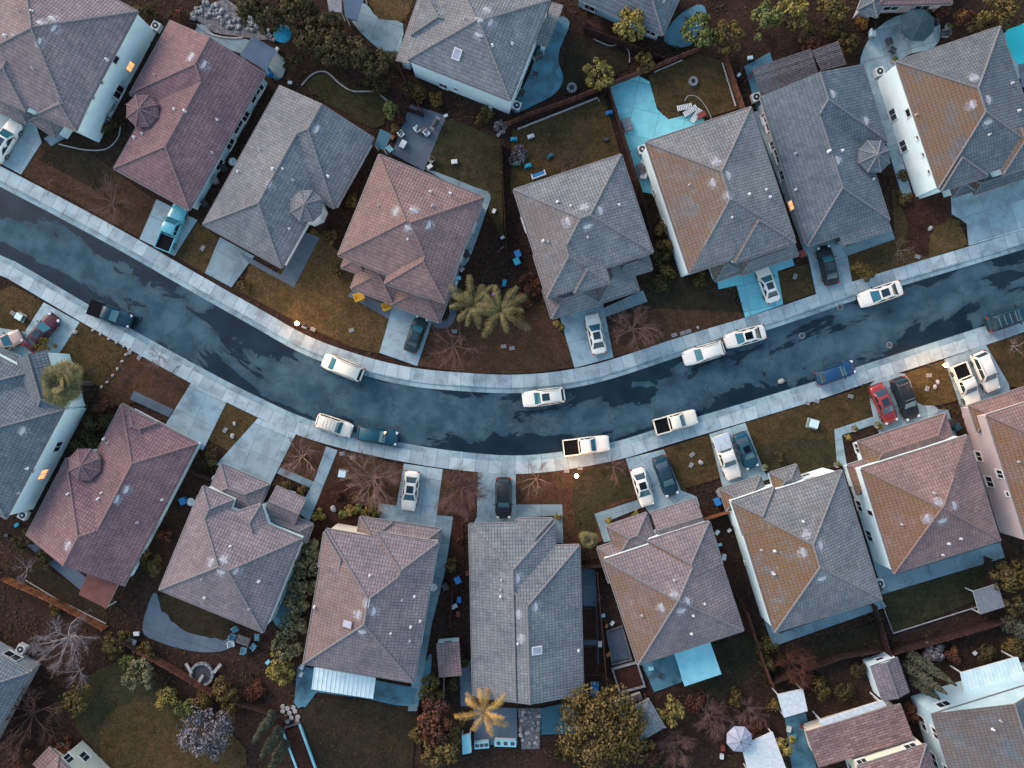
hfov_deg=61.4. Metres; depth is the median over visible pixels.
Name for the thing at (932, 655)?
bush
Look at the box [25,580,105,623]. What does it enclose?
lawn edging
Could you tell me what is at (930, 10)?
bush
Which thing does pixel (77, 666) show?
bare tree
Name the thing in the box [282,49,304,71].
bush
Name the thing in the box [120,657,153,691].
tree
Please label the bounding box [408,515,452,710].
path
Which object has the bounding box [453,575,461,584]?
wheelie bin
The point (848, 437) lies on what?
bush
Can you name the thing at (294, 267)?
path
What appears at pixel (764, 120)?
window
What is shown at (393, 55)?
bush
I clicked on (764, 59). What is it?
patio
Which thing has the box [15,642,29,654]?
air conditioner
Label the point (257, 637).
garden chair
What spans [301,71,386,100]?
lawn edging
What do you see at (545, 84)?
patio
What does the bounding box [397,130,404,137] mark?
garden chair
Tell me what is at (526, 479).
bare tree
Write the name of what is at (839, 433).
path
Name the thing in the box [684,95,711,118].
edging
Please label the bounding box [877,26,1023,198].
house
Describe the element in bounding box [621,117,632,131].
planter box
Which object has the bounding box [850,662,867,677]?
bush
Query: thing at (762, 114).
window
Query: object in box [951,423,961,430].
wheelie bin
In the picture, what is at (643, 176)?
garden chair
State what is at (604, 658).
fence
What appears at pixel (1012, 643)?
bush
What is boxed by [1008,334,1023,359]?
bare tree
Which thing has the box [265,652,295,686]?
bush
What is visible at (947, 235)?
lawn
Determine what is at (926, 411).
driveway
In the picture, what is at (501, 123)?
bush
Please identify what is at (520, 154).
bush
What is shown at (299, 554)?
window
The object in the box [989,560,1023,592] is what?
tree
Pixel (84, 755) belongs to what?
window
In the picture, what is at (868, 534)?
window
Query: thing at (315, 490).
path
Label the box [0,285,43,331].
lawn
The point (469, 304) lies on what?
palm tree
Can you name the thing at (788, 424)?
lawn
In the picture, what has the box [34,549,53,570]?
bush
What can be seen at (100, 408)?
bush
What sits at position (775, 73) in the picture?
pergola
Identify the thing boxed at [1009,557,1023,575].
bush
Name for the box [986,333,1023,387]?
lawn
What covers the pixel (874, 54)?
patio
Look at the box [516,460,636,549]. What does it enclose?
lawn
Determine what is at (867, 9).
house
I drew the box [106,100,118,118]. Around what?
bare tree
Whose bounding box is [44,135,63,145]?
path
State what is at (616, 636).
shed
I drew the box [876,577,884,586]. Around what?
air conditioner
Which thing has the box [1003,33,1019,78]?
patio
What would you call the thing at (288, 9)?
tree
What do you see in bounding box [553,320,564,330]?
bush
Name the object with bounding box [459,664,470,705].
path
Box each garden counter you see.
[474,739,488,748]
[494,738,515,746]
[611,691,642,709]
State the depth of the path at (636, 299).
99.88 m
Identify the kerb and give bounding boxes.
[0,180,1023,388]
[0,260,986,461]
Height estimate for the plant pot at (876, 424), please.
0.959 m
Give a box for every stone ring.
[566,82,576,93]
[688,76,697,86]
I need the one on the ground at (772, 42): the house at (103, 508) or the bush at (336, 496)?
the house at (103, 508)
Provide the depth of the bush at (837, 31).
98.82 m
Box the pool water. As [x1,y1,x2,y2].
[1005,23,1023,63]
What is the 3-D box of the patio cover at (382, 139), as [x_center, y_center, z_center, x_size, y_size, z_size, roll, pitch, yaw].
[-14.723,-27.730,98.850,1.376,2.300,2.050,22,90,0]
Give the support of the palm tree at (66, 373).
on the ground at (772, 42)
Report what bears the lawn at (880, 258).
on the ground at (772, 42)
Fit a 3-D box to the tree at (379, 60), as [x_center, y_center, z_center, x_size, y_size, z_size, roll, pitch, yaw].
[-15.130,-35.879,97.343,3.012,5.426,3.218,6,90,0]
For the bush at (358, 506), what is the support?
on the flower bed at (325, 502)
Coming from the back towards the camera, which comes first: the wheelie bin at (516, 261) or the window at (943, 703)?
the wheelie bin at (516, 261)
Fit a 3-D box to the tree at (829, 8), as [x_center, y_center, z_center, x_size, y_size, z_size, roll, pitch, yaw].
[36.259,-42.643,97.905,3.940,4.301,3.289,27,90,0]
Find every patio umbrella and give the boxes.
[273,25,291,43]
[726,725,751,751]
[901,8,933,40]
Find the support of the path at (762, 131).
on the ground at (772, 42)
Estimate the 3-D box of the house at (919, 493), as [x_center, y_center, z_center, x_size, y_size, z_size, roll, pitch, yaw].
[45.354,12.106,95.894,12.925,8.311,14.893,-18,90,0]
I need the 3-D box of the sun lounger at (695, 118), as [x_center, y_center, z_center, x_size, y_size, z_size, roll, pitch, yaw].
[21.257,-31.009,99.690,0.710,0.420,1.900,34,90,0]
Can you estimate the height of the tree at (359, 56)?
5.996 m
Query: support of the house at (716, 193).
on the ground at (772, 42)
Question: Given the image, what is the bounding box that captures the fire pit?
[189,662,213,685]
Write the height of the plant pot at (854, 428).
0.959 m
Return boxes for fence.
[0,576,108,630]
[100,627,139,650]
[132,648,212,696]
[187,470,212,481]
[212,694,287,721]
[398,66,423,116]
[417,706,422,759]
[443,677,444,700]
[449,588,453,626]
[500,139,506,250]
[504,47,699,126]
[563,5,663,61]
[581,564,601,568]
[595,570,607,679]
[607,85,654,249]
[703,511,730,520]
[723,53,745,108]
[727,577,744,607]
[744,610,773,686]
[771,647,882,684]
[871,603,891,654]
[884,615,1023,656]
[983,556,993,586]
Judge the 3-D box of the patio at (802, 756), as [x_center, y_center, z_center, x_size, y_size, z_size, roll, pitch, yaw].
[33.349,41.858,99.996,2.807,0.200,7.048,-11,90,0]
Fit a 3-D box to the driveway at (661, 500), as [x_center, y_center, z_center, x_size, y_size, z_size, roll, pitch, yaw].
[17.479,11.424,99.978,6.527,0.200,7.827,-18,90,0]
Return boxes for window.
[2,649,23,661]
[37,468,49,479]
[52,440,64,452]
[62,751,75,763]
[78,749,91,762]
[112,55,120,65]
[112,83,125,100]
[125,60,135,73]
[152,519,160,534]
[215,158,224,171]
[226,137,235,151]
[234,119,244,135]
[241,110,251,124]
[251,88,261,105]
[256,83,265,97]
[276,589,286,607]
[293,549,302,566]
[438,82,447,90]
[516,78,522,96]
[583,3,595,13]
[644,30,655,37]
[760,112,766,125]
[762,115,768,132]
[768,140,775,152]
[772,148,779,165]
[777,169,784,181]
[787,200,793,211]
[801,472,811,477]
[852,442,859,452]
[854,499,863,512]
[854,756,867,763]
[864,528,873,542]
[865,508,873,516]
[873,655,884,660]
[880,7,899,11]
[887,107,897,122]
[897,138,908,153]
[901,741,916,748]
[903,107,911,118]
[912,6,930,8]
[917,712,927,732]
[929,724,938,740]
[929,750,938,767]
[933,699,952,708]
[973,450,983,461]
[983,475,994,487]
[994,469,1004,479]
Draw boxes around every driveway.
[0,114,41,173]
[0,303,79,355]
[140,199,196,255]
[166,383,225,449]
[205,237,253,286]
[216,418,295,483]
[379,306,431,365]
[394,464,442,526]
[474,472,515,522]
[560,304,612,367]
[626,449,698,514]
[709,423,768,486]
[718,259,794,316]
[806,238,851,293]
[870,373,937,432]
[944,345,1009,408]
[951,179,1023,245]
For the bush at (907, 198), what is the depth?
99.22 m
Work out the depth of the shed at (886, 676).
97.14 m
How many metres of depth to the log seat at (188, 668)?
99.49 m
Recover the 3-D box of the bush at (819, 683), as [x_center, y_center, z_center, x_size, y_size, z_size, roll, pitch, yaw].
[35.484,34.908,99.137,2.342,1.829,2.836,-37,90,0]
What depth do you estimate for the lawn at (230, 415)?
99.91 m
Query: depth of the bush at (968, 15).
98.45 m
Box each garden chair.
[227,633,236,640]
[227,641,235,647]
[230,625,239,633]
[239,647,247,654]
[249,642,256,651]
[254,633,260,640]
[353,293,364,301]
[381,303,391,311]
[386,145,393,152]
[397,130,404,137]
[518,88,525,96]
[533,70,537,77]
[640,173,646,179]
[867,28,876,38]
[884,36,894,46]
[886,45,897,55]
[934,18,939,27]
[939,28,950,38]
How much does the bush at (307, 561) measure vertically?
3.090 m
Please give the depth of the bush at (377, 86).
99.03 m
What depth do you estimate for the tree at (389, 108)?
98.20 m
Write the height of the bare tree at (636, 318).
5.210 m
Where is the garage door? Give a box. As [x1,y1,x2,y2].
[159,421,196,440]
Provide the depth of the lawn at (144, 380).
99.91 m
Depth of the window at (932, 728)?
96.03 m
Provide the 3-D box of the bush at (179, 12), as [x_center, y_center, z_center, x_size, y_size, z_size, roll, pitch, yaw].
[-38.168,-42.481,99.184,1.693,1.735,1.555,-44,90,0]
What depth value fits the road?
99.96 m
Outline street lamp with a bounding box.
[926,363,948,366]
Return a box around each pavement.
[0,166,1023,386]
[0,262,1023,473]
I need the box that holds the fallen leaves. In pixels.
[0,0,1023,767]
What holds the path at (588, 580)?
on the ground at (772, 42)
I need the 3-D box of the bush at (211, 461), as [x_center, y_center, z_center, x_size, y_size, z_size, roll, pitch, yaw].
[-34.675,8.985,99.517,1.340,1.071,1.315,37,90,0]
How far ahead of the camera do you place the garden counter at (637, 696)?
99.04 m
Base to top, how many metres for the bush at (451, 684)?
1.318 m
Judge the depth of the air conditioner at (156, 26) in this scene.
99.08 m
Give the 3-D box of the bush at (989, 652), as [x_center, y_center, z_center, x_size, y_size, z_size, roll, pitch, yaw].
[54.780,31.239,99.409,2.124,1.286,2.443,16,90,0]
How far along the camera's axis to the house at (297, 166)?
95.89 m
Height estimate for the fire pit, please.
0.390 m
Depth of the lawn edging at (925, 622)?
99.82 m
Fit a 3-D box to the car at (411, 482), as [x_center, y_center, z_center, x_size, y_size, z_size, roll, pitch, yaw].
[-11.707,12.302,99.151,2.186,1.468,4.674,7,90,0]
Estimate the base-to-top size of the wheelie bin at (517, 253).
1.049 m
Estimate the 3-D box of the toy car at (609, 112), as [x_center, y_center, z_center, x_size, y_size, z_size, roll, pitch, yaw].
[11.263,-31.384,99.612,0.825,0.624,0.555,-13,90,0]
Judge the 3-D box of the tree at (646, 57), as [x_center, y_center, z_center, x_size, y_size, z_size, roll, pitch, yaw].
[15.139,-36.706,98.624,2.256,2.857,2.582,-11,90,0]
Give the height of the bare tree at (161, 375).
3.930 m
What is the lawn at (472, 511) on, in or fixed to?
on the ground at (772, 42)
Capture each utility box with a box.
[14,311,26,322]
[338,469,348,478]
[805,418,819,429]
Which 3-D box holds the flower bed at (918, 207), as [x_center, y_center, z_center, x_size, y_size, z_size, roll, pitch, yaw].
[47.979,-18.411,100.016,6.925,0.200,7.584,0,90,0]
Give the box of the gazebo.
[621,693,665,741]
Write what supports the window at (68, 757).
in the house at (81, 754)
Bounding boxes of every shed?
[436,637,461,676]
[605,625,632,665]
[862,652,909,700]
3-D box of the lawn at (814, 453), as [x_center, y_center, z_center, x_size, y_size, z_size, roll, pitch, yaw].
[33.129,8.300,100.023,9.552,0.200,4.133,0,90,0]
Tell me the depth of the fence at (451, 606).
98.45 m
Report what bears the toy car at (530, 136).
on the lawn at (584, 118)
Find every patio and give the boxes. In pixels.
[28,543,85,589]
[142,593,236,651]
[195,24,285,80]
[273,572,302,626]
[294,665,416,706]
[295,654,431,707]
[352,3,403,56]
[392,104,444,170]
[474,706,517,744]
[512,16,569,112]
[541,703,578,734]
[597,607,608,653]
[610,76,703,193]
[642,654,682,691]
[664,5,705,47]
[744,52,777,110]
[764,600,885,645]
[785,713,815,767]
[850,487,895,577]
[860,13,940,96]
[881,542,1004,593]
[933,409,955,435]
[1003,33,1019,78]
[1018,63,1023,87]
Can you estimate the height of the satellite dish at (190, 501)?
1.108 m
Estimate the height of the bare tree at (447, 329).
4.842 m
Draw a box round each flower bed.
[310,479,378,541]
[446,517,464,615]
[896,193,954,257]
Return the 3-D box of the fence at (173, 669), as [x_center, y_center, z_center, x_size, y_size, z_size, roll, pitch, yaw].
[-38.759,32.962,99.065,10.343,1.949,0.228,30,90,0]
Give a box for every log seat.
[185,663,192,673]
[213,663,221,673]
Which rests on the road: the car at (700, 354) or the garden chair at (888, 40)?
the car at (700, 354)
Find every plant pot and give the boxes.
[428,155,434,162]
[761,464,767,470]
[834,461,841,467]
[851,425,857,431]
[873,421,881,427]
[890,56,898,62]
[944,22,952,28]
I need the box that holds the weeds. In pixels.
[0,0,1023,767]
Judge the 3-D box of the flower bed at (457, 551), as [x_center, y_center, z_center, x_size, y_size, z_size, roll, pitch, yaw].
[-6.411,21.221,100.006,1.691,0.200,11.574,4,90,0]
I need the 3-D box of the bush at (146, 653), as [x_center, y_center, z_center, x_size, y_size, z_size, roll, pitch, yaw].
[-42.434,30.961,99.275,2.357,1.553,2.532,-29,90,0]
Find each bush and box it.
[4,744,33,767]
[11,528,33,553]
[33,336,57,352]
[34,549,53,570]
[45,735,71,753]
[48,599,61,615]
[69,434,92,452]
[80,415,100,438]
[84,436,100,448]
[92,395,114,412]
[95,413,113,430]
[100,117,117,133]
[100,631,124,659]
[116,630,131,644]
[117,653,135,671]
[133,641,155,664]
[134,2,155,18]
[138,549,152,565]
[143,554,161,576]
[154,528,172,543]
[155,686,177,709]
[172,7,186,21]
[172,698,195,719]
[189,689,212,711]
[205,449,216,459]
[207,458,216,466]
[211,675,237,702]
[221,695,243,714]
[237,279,250,293]
[243,679,265,702]
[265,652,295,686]
[269,634,303,664]
[275,613,307,640]
[281,481,293,489]
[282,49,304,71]
[283,593,309,620]
[287,568,315,598]
[292,555,317,577]
[297,485,305,496]
[301,537,319,558]
[308,48,324,63]
[311,507,325,520]
[322,229,337,243]
[330,262,344,277]
[330,490,341,501]
[338,509,347,518]
[344,504,356,515]
[346,192,357,207]
[350,492,360,499]
[353,503,362,514]
[361,507,372,516]
[362,74,389,95]
[370,506,381,517]
[385,51,397,69]
[391,109,405,123]
[391,124,401,136]
[401,81,415,96]
[408,724,425,743]
[411,84,426,103]
[428,91,442,107]
[442,717,465,741]
[444,557,456,572]
[446,677,457,690]
[447,292,464,312]
[455,535,463,543]
[461,656,469,667]
[474,105,493,123]
[493,119,509,133]
[503,303,524,322]
[508,144,528,164]
[509,292,532,310]
[518,271,541,296]
[541,297,546,308]
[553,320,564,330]
[554,514,561,519]
[554,743,576,762]
[578,531,598,548]
[605,516,611,522]
[644,740,660,765]
[652,247,672,266]
[652,273,672,292]
[653,238,673,249]
[654,219,668,235]
[658,264,676,278]
[684,689,705,714]
[692,270,705,286]
[729,686,743,706]
[745,719,769,738]
[755,636,778,658]
[758,654,776,671]
[765,698,780,711]
[774,450,786,461]
[796,27,828,58]
[797,17,817,43]
[797,671,816,688]
[811,675,830,701]
[824,17,847,39]
[833,683,854,701]
[837,31,859,54]
[844,434,851,440]
[850,260,876,281]
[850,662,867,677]
[855,16,869,29]
[895,190,912,206]
[896,169,908,181]
[903,700,920,723]
[922,8,932,14]
[922,641,944,661]
[933,6,950,20]
[944,645,960,664]
[953,10,966,20]
[954,8,975,25]
[966,10,995,32]
[976,643,996,663]
[1001,636,1023,659]
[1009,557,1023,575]
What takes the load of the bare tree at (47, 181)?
on the lawn at (66, 186)
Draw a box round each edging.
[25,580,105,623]
[58,127,120,150]
[197,24,242,38]
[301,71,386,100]
[517,97,599,129]
[593,39,629,62]
[654,59,682,72]
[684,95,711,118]
[722,62,735,105]
[880,600,976,633]
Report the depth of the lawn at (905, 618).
99.91 m
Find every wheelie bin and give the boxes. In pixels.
[178,496,187,504]
[200,199,209,207]
[210,175,219,184]
[219,163,228,173]
[264,67,273,77]
[441,581,448,590]
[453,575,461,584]
[463,249,469,258]
[512,257,520,265]
[513,249,521,257]
[712,497,721,506]
[798,249,805,257]
[948,419,955,426]
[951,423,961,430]
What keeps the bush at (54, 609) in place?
on the ground at (772, 42)
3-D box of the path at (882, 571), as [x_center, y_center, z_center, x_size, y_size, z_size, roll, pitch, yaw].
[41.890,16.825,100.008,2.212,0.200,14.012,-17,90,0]
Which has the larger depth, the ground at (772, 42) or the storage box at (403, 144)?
the ground at (772, 42)
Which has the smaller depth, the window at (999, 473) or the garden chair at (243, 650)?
the window at (999, 473)
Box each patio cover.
[79,574,117,608]
[240,36,280,77]
[312,667,375,698]
[327,0,345,21]
[343,0,367,28]
[375,129,392,154]
[461,729,471,754]
[674,643,720,685]
[743,727,785,767]
[812,692,886,725]
[950,651,1023,691]
[964,584,1004,613]
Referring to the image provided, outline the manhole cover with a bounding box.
[837,304,842,309]
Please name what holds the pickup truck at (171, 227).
on the driveway at (154, 222)
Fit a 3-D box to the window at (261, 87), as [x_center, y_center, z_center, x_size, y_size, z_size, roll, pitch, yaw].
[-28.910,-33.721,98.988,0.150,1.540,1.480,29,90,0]
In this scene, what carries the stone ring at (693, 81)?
on the lawn at (675, 89)
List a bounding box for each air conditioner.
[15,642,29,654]
[17,511,31,520]
[150,20,163,33]
[511,100,521,112]
[636,144,644,155]
[749,92,759,103]
[872,66,884,78]
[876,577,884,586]
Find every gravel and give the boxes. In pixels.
[190,0,271,39]
[518,708,540,748]
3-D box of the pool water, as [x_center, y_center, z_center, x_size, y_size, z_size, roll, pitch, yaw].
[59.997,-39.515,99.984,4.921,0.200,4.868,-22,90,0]
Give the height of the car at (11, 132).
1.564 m
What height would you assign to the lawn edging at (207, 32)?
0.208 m
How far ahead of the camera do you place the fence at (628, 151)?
98.88 m
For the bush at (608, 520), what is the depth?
99.54 m
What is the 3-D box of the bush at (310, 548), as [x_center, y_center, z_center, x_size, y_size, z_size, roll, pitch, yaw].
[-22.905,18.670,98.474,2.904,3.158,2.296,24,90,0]
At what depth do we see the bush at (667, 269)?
99.09 m
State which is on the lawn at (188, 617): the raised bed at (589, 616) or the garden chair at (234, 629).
the garden chair at (234, 629)
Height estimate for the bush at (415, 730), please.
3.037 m
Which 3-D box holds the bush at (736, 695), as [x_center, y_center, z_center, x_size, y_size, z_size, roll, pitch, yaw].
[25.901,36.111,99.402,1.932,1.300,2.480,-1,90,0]
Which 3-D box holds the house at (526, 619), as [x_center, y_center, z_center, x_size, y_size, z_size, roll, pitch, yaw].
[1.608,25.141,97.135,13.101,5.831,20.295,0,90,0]
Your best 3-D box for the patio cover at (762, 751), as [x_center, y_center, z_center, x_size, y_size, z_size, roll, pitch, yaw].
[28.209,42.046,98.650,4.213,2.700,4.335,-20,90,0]
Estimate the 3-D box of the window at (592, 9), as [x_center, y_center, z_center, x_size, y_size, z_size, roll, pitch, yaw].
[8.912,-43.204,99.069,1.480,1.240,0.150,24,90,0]
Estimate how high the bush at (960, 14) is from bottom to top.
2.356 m
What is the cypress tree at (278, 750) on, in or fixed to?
on the ground at (772, 42)
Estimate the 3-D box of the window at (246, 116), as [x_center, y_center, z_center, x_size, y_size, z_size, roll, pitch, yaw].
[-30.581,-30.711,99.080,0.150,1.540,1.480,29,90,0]
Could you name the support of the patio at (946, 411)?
on the ground at (772, 42)
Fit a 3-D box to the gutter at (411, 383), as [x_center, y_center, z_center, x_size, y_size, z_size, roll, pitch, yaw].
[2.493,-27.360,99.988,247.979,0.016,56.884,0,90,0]
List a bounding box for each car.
[0,118,22,163]
[0,329,24,349]
[21,312,60,352]
[314,413,354,436]
[321,353,364,382]
[355,425,398,445]
[400,470,419,510]
[403,316,427,353]
[494,477,512,517]
[502,279,506,286]
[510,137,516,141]
[521,387,565,407]
[524,163,531,168]
[527,133,534,139]
[546,153,553,159]
[585,313,606,354]
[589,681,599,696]
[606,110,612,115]
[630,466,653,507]
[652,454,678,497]
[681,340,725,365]
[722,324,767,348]
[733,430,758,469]
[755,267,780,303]
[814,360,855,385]
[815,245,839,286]
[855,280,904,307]
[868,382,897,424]
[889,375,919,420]
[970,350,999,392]
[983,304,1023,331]
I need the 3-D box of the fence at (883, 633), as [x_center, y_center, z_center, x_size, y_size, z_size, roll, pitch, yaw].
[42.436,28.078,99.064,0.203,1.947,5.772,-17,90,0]
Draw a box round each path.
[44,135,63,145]
[130,391,172,416]
[240,232,318,286]
[277,468,313,487]
[301,447,337,520]
[348,290,391,318]
[378,504,395,519]
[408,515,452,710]
[426,169,490,312]
[431,309,456,328]
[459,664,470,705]
[516,504,562,542]
[581,569,598,663]
[595,500,641,541]
[604,290,647,316]
[701,508,761,651]
[754,111,807,255]
[834,417,874,465]
[842,231,894,255]
[872,90,911,196]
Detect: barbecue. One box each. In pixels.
[430,116,439,129]
[532,51,544,61]
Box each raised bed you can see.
[283,721,316,767]
[582,606,597,639]
[583,645,598,675]
[611,661,645,693]
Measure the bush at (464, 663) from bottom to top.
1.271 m
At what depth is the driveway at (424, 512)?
99.89 m
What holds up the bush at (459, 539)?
on the flower bed at (457, 551)
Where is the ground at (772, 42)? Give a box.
[0,0,1023,767]
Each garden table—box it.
[236,633,251,646]
[416,125,427,133]
[636,163,645,174]
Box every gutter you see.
[0,182,1023,392]
[0,255,986,459]
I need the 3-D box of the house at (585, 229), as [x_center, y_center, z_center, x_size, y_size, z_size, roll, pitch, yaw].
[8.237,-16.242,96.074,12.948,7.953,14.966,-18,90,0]
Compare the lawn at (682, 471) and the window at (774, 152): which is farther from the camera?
the lawn at (682, 471)
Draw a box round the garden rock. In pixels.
[330,505,335,511]
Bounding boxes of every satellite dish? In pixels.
[187,498,194,505]
[228,157,236,165]
[431,583,436,590]
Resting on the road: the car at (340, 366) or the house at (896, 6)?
the car at (340, 366)
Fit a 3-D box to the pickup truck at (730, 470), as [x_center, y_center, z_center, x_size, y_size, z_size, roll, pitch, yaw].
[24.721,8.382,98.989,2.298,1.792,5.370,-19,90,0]
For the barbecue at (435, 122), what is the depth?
98.87 m
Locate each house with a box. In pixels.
[0,0,155,141]
[0,347,85,519]
[0,641,40,737]
[26,403,201,586]
[33,740,109,767]
[113,20,267,210]
[158,463,313,632]
[202,85,374,268]
[302,515,441,683]
[337,154,484,323]
[395,0,562,113]
[468,517,583,704]
[513,154,653,319]
[578,0,678,39]
[596,498,743,665]
[641,106,798,282]
[718,463,882,632]
[758,64,891,246]
[803,701,934,767]
[843,412,1000,574]
[853,0,881,19]
[877,0,952,12]
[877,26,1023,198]
[910,662,1023,767]
[961,386,1023,539]
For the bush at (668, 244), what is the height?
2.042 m
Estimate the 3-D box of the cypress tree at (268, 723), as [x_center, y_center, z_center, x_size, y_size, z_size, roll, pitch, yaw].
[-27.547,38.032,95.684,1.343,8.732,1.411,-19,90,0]
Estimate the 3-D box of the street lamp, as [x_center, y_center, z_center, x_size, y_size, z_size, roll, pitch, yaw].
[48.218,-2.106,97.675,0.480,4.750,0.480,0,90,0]
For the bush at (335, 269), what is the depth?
99.01 m
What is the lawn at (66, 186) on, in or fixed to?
on the ground at (772, 42)
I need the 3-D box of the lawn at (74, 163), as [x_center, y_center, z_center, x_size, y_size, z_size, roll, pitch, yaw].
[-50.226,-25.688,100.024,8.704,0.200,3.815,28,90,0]
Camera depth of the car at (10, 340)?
98.98 m
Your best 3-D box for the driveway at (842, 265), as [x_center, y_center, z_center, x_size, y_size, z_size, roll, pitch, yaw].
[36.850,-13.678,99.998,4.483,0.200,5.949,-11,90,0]
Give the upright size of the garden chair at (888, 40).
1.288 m
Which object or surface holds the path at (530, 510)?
on the ground at (772, 42)
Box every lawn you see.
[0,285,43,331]
[21,142,155,237]
[26,560,108,624]
[38,142,113,188]
[60,322,125,386]
[70,663,179,757]
[99,349,190,410]
[99,701,246,767]
[158,594,235,640]
[175,222,218,273]
[208,402,257,450]
[241,228,392,352]
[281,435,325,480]
[301,73,387,127]
[301,697,416,767]
[312,450,403,539]
[369,0,412,21]
[418,304,573,373]
[427,117,503,245]
[437,469,477,516]
[510,95,619,194]
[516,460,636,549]
[560,35,628,94]
[573,463,633,531]
[606,271,741,356]
[648,54,738,118]
[664,434,719,489]
[687,633,760,701]
[745,385,872,473]
[756,438,836,472]
[778,264,815,302]
[782,621,880,672]
[848,190,928,280]
[881,561,1002,632]
[904,360,957,405]
[928,218,967,257]
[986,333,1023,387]
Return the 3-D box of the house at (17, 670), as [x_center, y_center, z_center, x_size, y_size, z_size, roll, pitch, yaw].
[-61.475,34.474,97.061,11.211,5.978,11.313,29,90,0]
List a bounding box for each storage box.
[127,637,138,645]
[133,631,139,635]
[399,139,407,149]
[697,110,705,119]
[786,725,791,732]
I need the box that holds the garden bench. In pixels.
[531,169,545,179]
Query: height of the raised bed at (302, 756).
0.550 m
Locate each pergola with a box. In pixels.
[749,49,817,102]
[807,41,845,72]
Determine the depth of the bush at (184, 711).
98.88 m
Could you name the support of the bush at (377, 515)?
on the flower bed at (325, 502)
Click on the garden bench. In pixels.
(538, 175)
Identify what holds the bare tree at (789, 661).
on the lawn at (851, 641)
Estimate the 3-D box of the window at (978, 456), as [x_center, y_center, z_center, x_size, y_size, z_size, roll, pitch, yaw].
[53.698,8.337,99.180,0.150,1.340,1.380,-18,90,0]
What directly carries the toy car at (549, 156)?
on the lawn at (584, 118)
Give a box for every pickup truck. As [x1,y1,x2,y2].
[86,299,134,327]
[154,203,187,253]
[562,435,609,456]
[652,409,697,434]
[711,432,740,480]
[949,361,980,405]
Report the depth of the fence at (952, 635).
98.98 m
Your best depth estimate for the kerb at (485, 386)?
99.88 m
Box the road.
[0,187,1023,454]
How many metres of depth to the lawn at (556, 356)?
99.91 m
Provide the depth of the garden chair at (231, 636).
99.45 m
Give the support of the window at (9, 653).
in the house at (17, 670)
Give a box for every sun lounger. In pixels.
[677,102,691,111]
[682,104,696,117]
[689,108,701,122]
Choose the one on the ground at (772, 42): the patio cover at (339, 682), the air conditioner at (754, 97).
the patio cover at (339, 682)
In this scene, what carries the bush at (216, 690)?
on the ground at (772, 42)
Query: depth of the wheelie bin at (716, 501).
98.84 m
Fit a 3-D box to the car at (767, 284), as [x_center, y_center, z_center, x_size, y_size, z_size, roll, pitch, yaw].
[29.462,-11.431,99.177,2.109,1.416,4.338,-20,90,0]
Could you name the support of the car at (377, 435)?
on the road
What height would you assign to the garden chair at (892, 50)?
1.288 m
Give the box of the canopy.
[772,683,807,717]
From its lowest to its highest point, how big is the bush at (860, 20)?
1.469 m
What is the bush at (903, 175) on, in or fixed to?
on the ground at (772, 42)
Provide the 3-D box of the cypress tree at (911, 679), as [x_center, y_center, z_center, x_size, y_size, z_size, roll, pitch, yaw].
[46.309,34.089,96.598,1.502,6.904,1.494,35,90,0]
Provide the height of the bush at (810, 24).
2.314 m
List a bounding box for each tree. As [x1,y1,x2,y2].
[0,683,74,767]
[12,558,37,584]
[23,609,104,676]
[29,171,58,195]
[40,358,93,409]
[53,655,88,691]
[53,684,90,719]
[75,173,143,231]
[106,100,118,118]
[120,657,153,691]
[143,343,169,370]
[143,360,183,402]
[176,704,234,760]
[233,0,265,25]
[252,709,277,743]
[253,4,287,34]
[258,725,284,760]
[266,738,290,767]
[276,433,321,480]
[278,0,320,32]
[293,15,327,58]
[313,27,354,67]
[317,10,344,33]
[337,448,408,512]
[339,36,371,74]
[363,47,391,77]
[382,100,397,120]
[416,697,452,746]
[418,673,444,701]
[420,735,460,767]
[423,315,483,376]
[434,463,490,524]
[448,274,499,328]
[453,688,508,736]
[469,284,531,338]
[517,460,551,499]
[554,150,578,171]
[555,682,651,767]
[576,6,603,33]
[582,57,614,90]
[600,454,624,488]
[607,303,664,353]
[612,6,646,41]
[626,736,655,763]
[635,51,655,72]
[655,694,684,727]
[655,727,696,767]
[680,11,717,48]
[697,691,734,741]
[709,19,745,54]
[731,697,768,729]
[749,0,784,41]
[773,642,819,693]
[775,0,809,30]
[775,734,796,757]
[816,0,849,20]
[893,235,915,263]
[901,660,947,694]
[905,650,956,685]
[908,675,940,699]
[976,0,1019,29]
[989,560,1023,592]
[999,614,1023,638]
[1003,593,1023,617]
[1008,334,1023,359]
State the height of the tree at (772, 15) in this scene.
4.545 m
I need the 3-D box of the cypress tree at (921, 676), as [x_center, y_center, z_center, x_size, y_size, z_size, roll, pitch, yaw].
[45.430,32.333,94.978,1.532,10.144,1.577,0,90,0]

